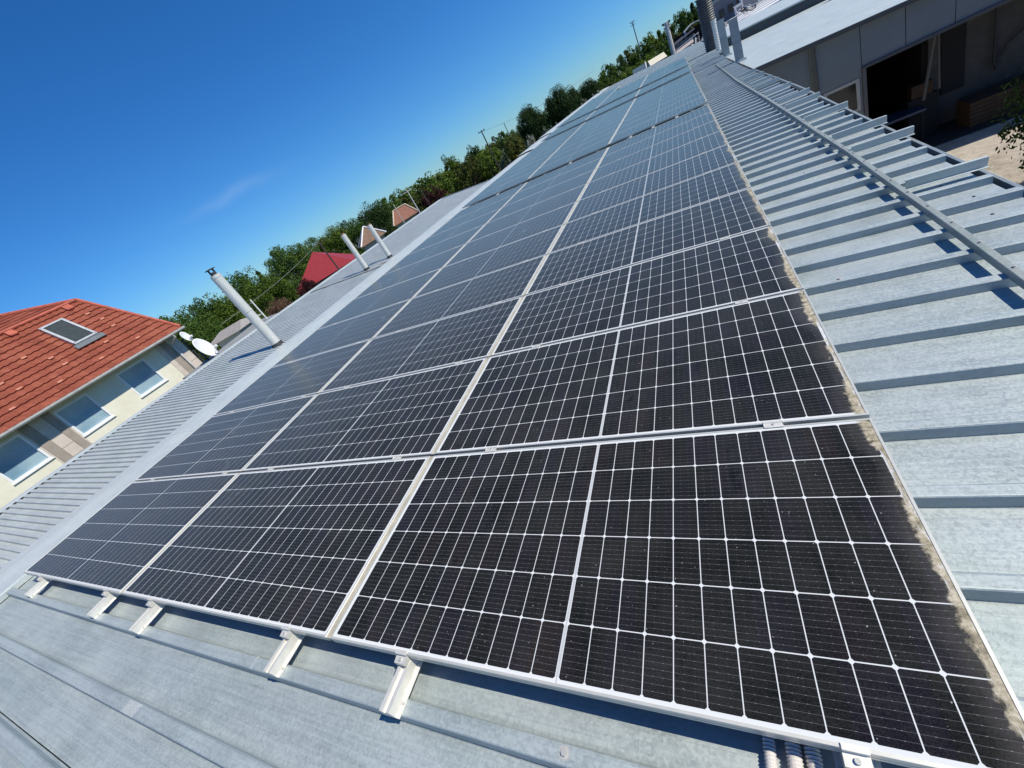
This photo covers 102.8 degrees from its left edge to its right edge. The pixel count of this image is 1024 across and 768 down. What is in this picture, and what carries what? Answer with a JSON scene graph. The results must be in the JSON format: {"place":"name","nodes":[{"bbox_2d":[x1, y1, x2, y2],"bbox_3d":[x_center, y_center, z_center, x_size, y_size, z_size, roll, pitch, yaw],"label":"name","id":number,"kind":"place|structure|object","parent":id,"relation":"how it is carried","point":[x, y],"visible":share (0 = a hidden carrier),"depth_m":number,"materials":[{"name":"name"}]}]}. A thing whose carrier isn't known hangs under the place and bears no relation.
{"place":"outdoors","nodes":[
{"label":"outdoors","id":0,"kind":"place"},
{"bbox_2d":[0,298,201,508],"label":"tiled house","id":1,"kind":"structure","parent":0,"point":[77,376],"depth_m":15.90,"materials":[{"name":"tile"}]},
{"bbox_2d":[0,434,54,485],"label":"window","id":2,"kind":"structure","parent":1,"relation":"in","point":[19,457],"depth_m":13.99,"materials":[{"name":"glass"}]},
{"bbox_2d":[53,393,115,436],"bbox_3d":[-16.223,1.169,15.532,0.130,1.250,1.210,-14,32,30],"label":"window","id":3,"kind":"structure","parent":1,"relation":"in","point":[84,414],"depth_m":15.54,"materials":[{"name":"glass"}]},
{"bbox_2d":[115,358,168,397],"bbox_3d":[-15.566,-0.258,17.205,0.130,1.250,1.260,-14,32,30],"label":"window","id":4,"kind":"structure","parent":1,"relation":"in","point":[140,376],"depth_m":17.21,"materials":[{"name":"glass"}]},
{"bbox_2d":[211,314,260,347],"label":"white garden house","id":5,"kind":"structure","parent":0,"point":[224,337],"depth_m":16.89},
{"bbox_2d":[299,252,354,291],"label":"red roofed house","id":6,"kind":"structure","parent":0,"point":[321,267],"depth_m":35.28,"materials":[{"name":"metal"}]},
{"bbox_2d":[0,0,696,320],"label":"sky","id":7,"kind":"structure","parent":0,"point":[147,147],"materials":[{"name":"blue"}]},
{"bbox_2d":[358,226,386,250],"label":"brown gabled house","id":8,"kind":"structure","parent":0,"point":[367,240],"depth_m":41.37,"materials":[{"name":"tile"}]},
{"bbox_2d":[392,203,417,227],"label":"clay roofed house","id":9,"kind":"structure","parent":0,"point":[407,213],"depth_m":47.66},
{"bbox_2d":[250,47,1009,306],"bbox_3d":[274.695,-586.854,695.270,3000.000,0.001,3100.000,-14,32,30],"label":"ground","id":10,"kind":"structure","parent":0,"point":[507,165],"depth_m":240.40,"materials":[{"name":"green plant"}]},
{"bbox_2d":[157,309,223,361],"bbox_3d":[-19.915,-1.577,26.467,5.087,7.086,4.589,-17,31,26],"label":"broadleaf tree","id":11,"kind":"object","parent":10,"relation":"on","point":[186,323],"visible":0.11,"depth_m":24.74,"materials":[{"name":"green plant"}]},
{"bbox_2d":[181,316,223,362],"bbox_3d":[-15.309,-1.027,22.343,2.238,5.831,2.858,-7,36,39],"label":"broadleaf tree","id":12,"kind":"object","parent":10,"relation":"on","point":[215,331],"visible":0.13,"depth_m":21.36,"materials":[{"name":"green plant"}]},
{"bbox_2d":[192,339,217,360],"bbox_3d":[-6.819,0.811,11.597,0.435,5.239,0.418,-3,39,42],"label":"satellite dish","id":13,"kind":"object","parent":10,"relation":"on","point":[202,346],"visible":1,"depth_m":10.56,"materials":[{"name":"white plastic"}]},
{"bbox_2d":[174,296,243,340],"bbox_3d":[-19.726,-3.081,28.897,3.776,6.935,4.101,1,42,46],"label":"broadleaf tree","id":14,"kind":"object","parent":10,"relation":"on","point":[196,305],"visible":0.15,"depth_m":26.97,"materials":[{"name":"green plant"}]},
{"bbox_2d":[182,313,276,378],"bbox_3d":[-5.994,0.550,11.711,2.450,4.700,3.002,-14,32,30],"label":"lean to","id":15,"kind":"object","parent":10,"relation":"on","point":[248,330],"visible":0.11,"depth_m":11.03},
{"bbox_2d":[202,292,267,328],"bbox_3d":[-18.283,-3.569,28.415,3.965,6.786,3.909,-39,29,-14],"label":"broadleaf tree","id":16,"kind":"object","parent":10,"relation":"on","point":[223,306],"visible":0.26,"depth_m":26.87,"materials":[{"name":"green plant"}]},
{"bbox_2d":[0,179,490,568],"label":"annex building","id":17,"kind":"structure","parent":10,"relation":"on","point":[33,513],"depth_m":7.04,"materials":[{"name":"metal"}]},
{"bbox_2d":[218,265,276,314],"bbox_3d":[-19.038,-5.359,31.410,4.174,7.414,4.454,-41,29,-18],"label":"broadleaf tree","id":18,"kind":"object","parent":10,"relation":"on","point":[236,283],"visible":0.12,"depth_m":29.53,"materials":[{"name":"green plant"}]},
{"bbox_2d":[238,268,299,315],"bbox_3d":[-14.119,-4.350,26.170,3.392,6.210,3.311,-36,28,-9],"label":"broadleaf tree","id":19,"kind":"object","parent":10,"relation":"on","point":[264,300],"visible":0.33,"depth_m":24.97,"materials":[{"name":"green plant"}]},
{"bbox_2d":[265,297,292,315],"bbox_3d":[-8.419,-1.486,17.263,1.377,4.884,1.508,-3,39,42],"label":"brown bush","id":20,"kind":"object","parent":10,"relation":"on","point":[278,307],"visible":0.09,"depth_m":16.18,"materials":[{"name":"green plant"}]},
{"bbox_2d":[262,242,313,289],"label":"broadleaf tree","id":21,"kind":"object","parent":10,"relation":"on","point":[279,256],"visible":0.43,"depth_m":43.19,"materials":[{"name":"green plant"}]},
{"bbox_2d":[295,278,317,298],"bbox_3d":[-9.264,-3.249,21.058,1.259,4.807,1.520,-18,31,24],"label":"purple bush","id":22,"kind":"object","parent":10,"relation":"on","point":[308,285],"visible":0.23,"depth_m":19.91,"materials":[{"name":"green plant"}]},
{"bbox_2d":[294,236,338,264],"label":"broadleaf tree","id":23,"kind":"object","parent":10,"relation":"on","point":[311,242],"visible":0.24,"depth_m":47.85,"materials":[{"name":"green plant"}]},
{"bbox_2d":[317,225,362,258],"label":"broadleaf tree","id":24,"kind":"object","parent":10,"relation":"on","point":[332,239],"visible":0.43,"depth_m":47.69,"materials":[{"name":"green plant"}]},
{"bbox_2d":[334,218,364,254],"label":"broadleaf tree","id":25,"kind":"object","parent":10,"relation":"on","point":[354,231],"visible":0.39,"depth_m":48.59,"materials":[{"name":"green plant"}]},
{"bbox_2d":[355,201,397,236],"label":"broadleaf tree","id":26,"kind":"object","parent":10,"relation":"on","point":[382,215],"visible":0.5,"depth_m":50.55,"materials":[{"name":"green plant"}]},
{"bbox_2d":[401,185,433,214],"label":"belt tree","id":27,"kind":"object","parent":10,"relation":"on","point":[418,197],"visible":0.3,"depth_m":54.80,"materials":[{"name":"green plant"}]},
{"bbox_2d":[408,171,438,204],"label":"belt tree","id":28,"kind":"object","parent":10,"relation":"on","point":[426,182],"visible":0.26,"depth_m":60.90,"materials":[{"name":"green plant"}]},
{"bbox_2d":[421,184,448,207],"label":"belt tree","id":29,"kind":"object","parent":10,"relation":"on","point":[436,195],"visible":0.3,"depth_m":44.34,"materials":[{"name":"purple plant"}]},
{"bbox_2d":[432,174,462,199],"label":"belt tree","id":30,"kind":"object","parent":10,"relation":"on","point":[446,183],"visible":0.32,"depth_m":45.67,"materials":[{"name":"green plant"}]},
{"bbox_2d":[453,157,486,189],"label":"belt tree","id":31,"kind":"object","parent":10,"relation":"on","point":[469,172],"visible":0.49,"depth_m":43.96,"materials":[{"name":"green plant"}]},
{"bbox_2d":[477,148,511,180],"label":"belt tree","id":32,"kind":"object","parent":10,"relation":"on","point":[491,162],"visible":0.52,"depth_m":43.48,"materials":[{"name":"green plant"}]},
{"bbox_2d":[0,41,1023,767],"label":"industrial hall","id":33,"kind":"structure","parent":10,"relation":"on","point":[920,313],"depth_m":1.96,"materials":[{"name":"metal"}]},
{"bbox_2d":[24,123,567,597],"bbox_3d":[1.175,-9.852,17.072,0.090,0.186,37.345,-10,34,28],"label":"mounting rail","id":34,"kind":"object","parent":33,"relation":"attached to","point":[34,589],"visible":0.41,"depth_m":3.53,"materials":[{"name":"metal"}]},
{"bbox_2d":[488,153,553,186],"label":"solar panel","id":35,"kind":"object","parent":34,"relation":"on","point":[544,159],"visible":0.62,"depth_m":13.09,"materials":[{"name":"glass"}]},
{"bbox_2d":[86,111,592,618],"bbox_3d":[2.409,-10.062,16.402,0.090,0.186,37.355,-10,34,28],"label":"mounting rail","id":36,"kind":"object","parent":33,"relation":"attached to","point":[100,607],"visible":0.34,"depth_m":2.86,"materials":[{"name":"metal"}]},
{"bbox_2d":[23,473,237,595],"bbox_3d":[-3.444,1.271,3.680,2.118,0.036,1.053,-10,34,28],"label":"solar panel","id":37,"kind":"object","parent":36,"relation":"on","point":[121,540],"visible":0.86,"depth_m":3.55,"materials":[{"name":"glass"}]},
{"bbox_2d":[135,394,316,481],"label":"solar panel","id":38,"kind":"object","parent":36,"relation":"on","point":[236,441],"visible":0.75,"depth_m":4.35,"materials":[{"name":"glass"}]},
{"bbox_2d":[213,339,370,415],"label":"solar panel","id":39,"kind":"object","parent":36,"relation":"on","point":[312,375],"visible":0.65,"depth_m":5.14,"materials":[{"name":"glass"}]},
{"bbox_2d":[272,299,410,366],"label":"solar panel","id":40,"kind":"object","parent":36,"relation":"on","point":[364,327],"visible":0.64,"depth_m":5.94,"materials":[{"name":"glass"}]},
{"bbox_2d":[317,268,440,329],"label":"solar panel","id":41,"kind":"object","parent":36,"relation":"on","point":[390,296],"visible":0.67,"depth_m":6.72,"materials":[{"name":"glass"}]},
{"bbox_2d":[353,244,464,299],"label":"solar panel","id":42,"kind":"object","parent":36,"relation":"on","point":[423,267],"visible":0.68,"depth_m":7.52,"materials":[{"name":"glass"}]},
{"bbox_2d":[383,224,484,274],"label":"solar panel","id":43,"kind":"object","parent":36,"relation":"on","point":[439,247],"visible":0.68,"depth_m":8.30,"materials":[{"name":"glass"}]},
{"bbox_2d":[408,208,500,254],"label":"solar panel","id":44,"kind":"object","parent":36,"relation":"on","point":[459,229],"visible":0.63,"depth_m":9.09,"materials":[{"name":"glass"}]},
{"bbox_2d":[428,194,514,237],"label":"solar panel","id":45,"kind":"object","parent":36,"relation":"on","point":[475,214],"visible":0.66,"depth_m":9.87,"materials":[{"name":"glass"}]},
{"bbox_2d":[446,182,526,222],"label":"solar panel","id":46,"kind":"object","parent":36,"relation":"on","point":[492,200],"visible":0.66,"depth_m":10.65,"materials":[{"name":"glass"}]},
{"bbox_2d":[462,170,535,208],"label":"solar panel","id":47,"kind":"object","parent":36,"relation":"on","point":[501,188],"visible":0.88,"depth_m":11.46,"materials":[{"name":"glass"}]},
{"bbox_2d":[475,161,545,196],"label":"solar panel","id":48,"kind":"object","parent":36,"relation":"on","point":[513,177],"visible":0.68,"depth_m":12.32,"materials":[{"name":"glass"}]},
{"bbox_2d":[128,105,605,634],"bbox_3d":[2.401,-8.827,14.502,0.090,0.186,33.065,-10,34,28],"label":"mounting rail","id":49,"kind":"object","parent":33,"relation":"attached to","point":[144,621],"visible":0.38,"depth_m":2.53,"materials":[{"name":"metal"}]},
{"bbox_2d":[538,129,616,168],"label":"solar panel","id":50,"kind":"object","parent":49,"relation":"on","point":[581,147],"visible":0.73,"depth_m":11.31,"materials":[{"name":"glass"}]},
{"bbox_2d":[556,118,622,151],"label":"solar panel","id":51,"kind":"object","parent":49,"relation":"on","point":[591,134],"visible":0.73,"depth_m":12.88,"materials":[{"name":"glass"}]},
{"bbox_2d":[263,91,634,677],"bbox_3d":[3.619,-9.037,13.845,0.090,0.186,33.065,-10,34,28],"label":"mounting rail","id":52,"kind":"object","parent":33,"relation":"attached to","point":[280,659],"visible":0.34,"depth_m":1.87,"materials":[{"name":"metal"}]},
{"bbox_2d":[120,456,429,640],"bbox_3d":[-1.589,0.951,2.679,2.146,0.037,1.053,-10,34,28],"label":"solar panel","id":53,"kind":"object","parent":52,"relation":"on","point":[294,549],"visible":0.91,"depth_m":2.49,"materials":[{"name":"glass"}]},
{"bbox_2d":[241,357,486,471],"bbox_3d":[-1.282,0.285,3.460,2.146,0.037,1.053,-10,34,28],"label":"solar panel","id":54,"kind":"object","parent":52,"relation":"on","point":[409,415],"visible":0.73,"depth_m":3.31,"materials":[{"name":"glass"}]},
{"bbox_2d":[318,296,521,393],"bbox_3d":[-0.975,-0.380,4.241,2.146,0.036,1.053,-10,34,28],"label":"solar panel","id":55,"kind":"object","parent":52,"relation":"on","point":[467,336],"visible":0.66,"depth_m":4.12,"materials":[{"name":"glass"}]},
{"bbox_2d":[372,255,545,338],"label":"solar panel","id":56,"kind":"object","parent":52,"relation":"on","point":[506,284],"visible":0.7,"depth_m":4.92,"materials":[{"name":"glass"}]},
{"bbox_2d":[412,224,563,298],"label":"solar panel","id":57,"kind":"object","parent":52,"relation":"on","point":[518,252],"visible":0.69,"depth_m":5.71,"materials":[{"name":"glass"}]},
{"bbox_2d":[442,202,575,267],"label":"solar panel","id":58,"kind":"object","parent":52,"relation":"on","point":[532,226],"visible":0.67,"depth_m":6.51,"materials":[{"name":"glass"}]},
{"bbox_2d":[466,184,586,243],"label":"solar panel","id":59,"kind":"object","parent":52,"relation":"on","point":[540,208],"visible":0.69,"depth_m":7.29,"materials":[{"name":"glass"}]},
{"bbox_2d":[487,169,594,222],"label":"solar panel","id":60,"kind":"object","parent":52,"relation":"on","point":[558,189],"visible":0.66,"depth_m":8.08,"materials":[{"name":"glass"}]},
{"bbox_2d":[503,157,601,206],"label":"solar panel","id":61,"kind":"object","parent":52,"relation":"on","point":[564,177],"visible":0.69,"depth_m":8.87,"materials":[{"name":"glass"}]},
{"bbox_2d":[517,148,606,192],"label":"solar panel","id":62,"kind":"object","parent":52,"relation":"on","point":[567,168],"visible":0.66,"depth_m":9.66,"materials":[{"name":"glass"}]},
{"bbox_2d":[528,136,612,179],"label":"solar panel","id":63,"kind":"object","parent":52,"relation":"on","point":[573,157],"visible":0.94,"depth_m":10.46,"materials":[{"name":"glass"}]},
{"bbox_2d":[548,123,620,159],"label":"solar panel","id":64,"kind":"object","parent":52,"relation":"on","point":[593,137],"visible":0.72,"depth_m":12.10,"materials":[{"name":"glass"}]},
{"bbox_2d":[379,83,650,718],"bbox_3d":[4.253,-9.144,13.498,0.090,0.186,33.075,-10,34,28],"label":"mounting rail","id":65,"kind":"object","parent":33,"relation":"attached to","point":[394,702],"visible":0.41,"depth_m":1.52,"materials":[{"name":"metal"}]},
{"bbox_2d":[694,0,715,52],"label":"vent stack","id":66,"kind":"object","parent":33,"relation":"on","point":[706,13],"visible":0.71,"depth_m":19.97,"materials":[{"name":"metal"}]},
{"bbox_2d":[716,18,731,56],"bbox_3d":[8.491,-13.809,16.412,0.375,1.350,0.375,-14,32,30],"label":"vent stack","id":67,"kind":"object","parent":33,"relation":"on","point":[722,34],"visible":0.77,"depth_m":16.30,"materials":[{"name":"metal"}]},
{"bbox_2d":[727,16,746,64],"bbox_3d":[7.217,-10.989,13.145,0.345,1.290,0.345,-14,32,30],"label":"vent stack","id":68,"kind":"object","parent":33,"relation":"on","point":[736,40],"visible":0.8,"depth_m":13.05,"materials":[{"name":"metal"}]},
{"bbox_2d":[762,735,777,767],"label":"cable conduit","id":69,"kind":"object","parent":33,"relation":"on","point":[769,751],"visible":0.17,"depth_m":1.05,"materials":[{"name":"white plastic"}]},
{"bbox_2d":[681,68,881,767],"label":"mounting rail","id":70,"kind":"object","parent":33,"relation":"attached to","point":[838,760],"visible":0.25,"depth_m":0.97,"materials":[{"name":"metal"}]},
{"bbox_2d":[488,226,803,356],"bbox_3d":[0.892,-0.702,3.234,2.146,0.037,1.053,-10,34,28],"label":"solar panel","id":71,"kind":"object","parent":70,"relation":"on","point":[753,265],"visible":0.79,"depth_m":3.08,"materials":[{"name":"glass"}]},
{"bbox_2d":[523,187,770,295],"bbox_3d":[1.198,-1.369,4.014,2.146,0.036,1.053,-10,34,28],"label":"solar panel","id":72,"kind":"object","parent":70,"relation":"on","point":[735,214],"visible":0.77,"depth_m":3.89,"materials":[{"name":"glass"}]},
{"bbox_2d":[547,162,750,253],"bbox_3d":[1.504,-2.035,4.795,2.146,0.036,1.053,-10,34,28],"label":"solar panel","id":73,"kind":"object","parent":70,"relation":"on","point":[719,183],"visible":0.79,"depth_m":4.69,"materials":[{"name":"glass"}]},
{"bbox_2d":[432,289,869,455],"bbox_3d":[0.585,-0.037,2.452,2.146,0.036,1.053,-10,34,28],"label":"solar panel","id":74,"kind":"object","parent":70,"relation":"on","point":[757,363],"visible":0.88,"depth_m":2.24,"materials":[{"name":"glass"}]},
{"bbox_2d":[564,144,737,223],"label":"solar panel","id":75,"kind":"object","parent":70,"relation":"on","point":[702,164],"visible":0.81,"depth_m":5.48,"materials":[{"name":"glass"}]},
{"bbox_2d":[577,130,728,200],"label":"solar panel","id":76,"kind":"object","parent":70,"relation":"on","point":[715,140],"visible":0.8,"depth_m":6.28,"materials":[{"name":"glass"}]},
{"bbox_2d":[587,120,720,183],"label":"solar panel","id":77,"kind":"object","parent":70,"relation":"on","point":[694,134],"visible":0.81,"depth_m":7.07,"materials":[{"name":"glass"}]},
{"bbox_2d":[596,111,715,168],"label":"solar panel","id":78,"kind":"object","parent":70,"relation":"on","point":[708,117],"visible":0.78,"depth_m":7.86,"materials":[{"name":"glass"}]},
{"bbox_2d":[603,104,711,156],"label":"solar panel","id":79,"kind":"object","parent":70,"relation":"on","point":[691,115],"visible":0.78,"depth_m":8.64,"materials":[{"name":"glass"}]},
{"bbox_2d":[608,96,707,144],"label":"solar panel","id":80,"kind":"object","parent":70,"relation":"on","point":[687,107],"visible":1,"depth_m":9.44,"materials":[{"name":"glass"}]},
{"bbox_2d":[613,91,704,135],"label":"solar panel","id":81,"kind":"object","parent":70,"relation":"on","point":[661,111],"visible":0.79,"depth_m":10.31,"materials":[{"name":"glass"}]},
{"bbox_2d":[618,87,701,127],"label":"solar panel","id":82,"kind":"object","parent":70,"relation":"on","point":[664,105],"visible":0.77,"depth_m":11.08,"materials":[{"name":"glass"}]},
{"bbox_2d":[621,84,699,122],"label":"solar panel","id":83,"kind":"object","parent":70,"relation":"on","point":[683,92],"visible":0.81,"depth_m":11.87,"materials":[{"name":"glass"}]},
{"bbox_2d":[625,81,697,116],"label":"solar panel","id":84,"kind":"object","parent":70,"relation":"on","point":[662,98],"visible":0.72,"depth_m":12.67,"materials":[{"name":"glass"}]},
{"bbox_2d":[627,78,696,112],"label":"solar panel","id":85,"kind":"object","parent":70,"relation":"on","point":[663,94],"visible":0.82,"depth_m":13.43,"materials":[{"name":"glass"}]},
{"bbox_2d":[326,418,1023,767],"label":"solar panel","id":86,"kind":"object","parent":70,"relation":"on","point":[796,583],"visible":1,"depth_m":1.36,"materials":[{"name":"glass"}]},
{"bbox_2d":[840,742,872,767],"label":"end clamp","id":87,"kind":"object","parent":70,"relation":"attached to","point":[855,756],"visible":1,"depth_m":0.92,"materials":[{"name":"metal"}]},
{"bbox_2d":[784,740,803,767],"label":"cable conduit","id":88,"kind":"object","parent":33,"relation":"on","point":[793,751],"visible":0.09,"depth_m":1.02,"materials":[{"name":"white plastic"}]},
{"bbox_2d":[803,744,823,767],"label":"cable conduit","id":89,"kind":"object","parent":33,"relation":"on","point":[813,757],"visible":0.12,"depth_m":1.01,"materials":[{"name":"white plastic"}]},
{"bbox_2d":[715,64,1023,288],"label":"snow guard","id":90,"kind":"object","parent":33,"relation":"on","point":[1011,271],"visible":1,"depth_m":2.56,"materials":[{"name":"metal"}]},
{"bbox_2d":[503,133,528,160],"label":"belt tree","id":91,"kind":"object","parent":10,"relation":"on","point":[513,151],"visible":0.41,"depth_m":42.71,"materials":[{"name":"green plant"}]},
{"bbox_2d":[514,104,547,144],"bbox_3d":[2.520,-22.229,37.958,3.167,6.976,3.391,0,41,44],"label":"round tree","id":92,"kind":"object","parent":10,"relation":"on","point":[531,118],"visible":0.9,"depth_m":36.47,"materials":[{"name":"green plant"}]},
{"bbox_2d":[543,82,579,128],"bbox_3d":[5.284,-23.827,37.810,3.494,6.981,3.281,-15,32,29],"label":"round tree","id":93,"kind":"object","parent":10,"relation":"on","point":[561,101],"visible":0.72,"depth_m":36.47,"materials":[{"name":"green plant"}]},
{"bbox_2d":[577,77,600,100],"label":"round tree","id":94,"kind":"object","parent":10,"relation":"on","point":[590,88],"visible":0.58,"depth_m":44.51,"materials":[{"name":"green plant"}]},
{"bbox_2d":[642,31,664,58],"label":"belt tree","id":95,"kind":"object","parent":10,"relation":"on","point":[652,41],"visible":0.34,"depth_m":61.86,"materials":[{"name":"green plant"}]},
{"bbox_2d":[674,27,699,51],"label":"dark shed","id":96,"kind":"structure","parent":10,"relation":"on","point":[680,43],"depth_m":51.14,"materials":[{"name":"metal"}]},
{"bbox_2d":[676,8,699,32],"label":"belt tree","id":97,"kind":"object","parent":10,"relation":"on","point":[684,23],"visible":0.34,"depth_m":63.63,"materials":[{"name":"green plant"}]},
{"bbox_2d":[712,0,739,22],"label":"grey factory","id":98,"kind":"structure","parent":10,"relation":"on","point":[724,9],"depth_m":53.45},
{"bbox_2d":[725,0,781,37],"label":"flat roofed store","id":99,"kind":"structure","parent":10,"relation":"on","point":[762,5],"depth_m":38.64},
{"bbox_2d":[720,0,1023,146],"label":"workshop","id":100,"kind":"structure","parent":10,"relation":"on","point":[872,59],"depth_m":10.64,"materials":[{"name":"paint"}]},
{"bbox_2d":[824,78,860,111],"bbox_3d":[8.728,-7.459,10.816,0.740,0.760,0.080,-14,32,30],"label":"window","id":101,"kind":"structure","parent":100,"relation":"in","point":[850,92],"depth_m":10.72,"materials":[{"name":"paint"}]},
{"bbox_2d":[883,106,925,140],"bbox_3d":[10.804,-7.154,11.715,1.300,0.860,0.800,-14,32,30],"label":"workbench","id":102,"kind":"object","parent":100,"relation":"on","point":[897,115],"visible":0.29,"depth_m":11.23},
{"bbox_2d":[902,79,937,138],"bbox_3d":[11.348,-7.620,11.380,0.600,1.375,0.400,-14,32,30],"label":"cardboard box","id":103,"kind":"object","parent":100,"relation":"on","point":[915,95],"visible":0.88,"depth_m":11.22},
{"bbox_2d":[940,22,966,94],"bbox_3d":[11.569,-8.562,10.728,0.450,1.600,0.048,-14,32,30],"label":"recess door","id":104,"kind":"structure","parent":100,"relation":"in","point":[953,41],"depth_m":10.72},
{"bbox_2d":[956,74,1023,126],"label":"timber crate","id":105,"kind":"object","parent":100,"relation":"on","point":[981,106],"visible":0.73,"depth_m":10.42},
{"bbox_2d":[934,116,1023,185],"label":"yard paving","id":106,"kind":"structure","parent":0,"point":[982,143],"depth_m":9.59,"materials":[{"name":"concrete"}]},
{"bbox_2d":[990,50,1023,171],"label":"tree","id":107,"kind":"object","parent":106,"relation":"on","point":[1002,134],"visible":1,"depth_m":7.18,"materials":[{"name":"green plant"}]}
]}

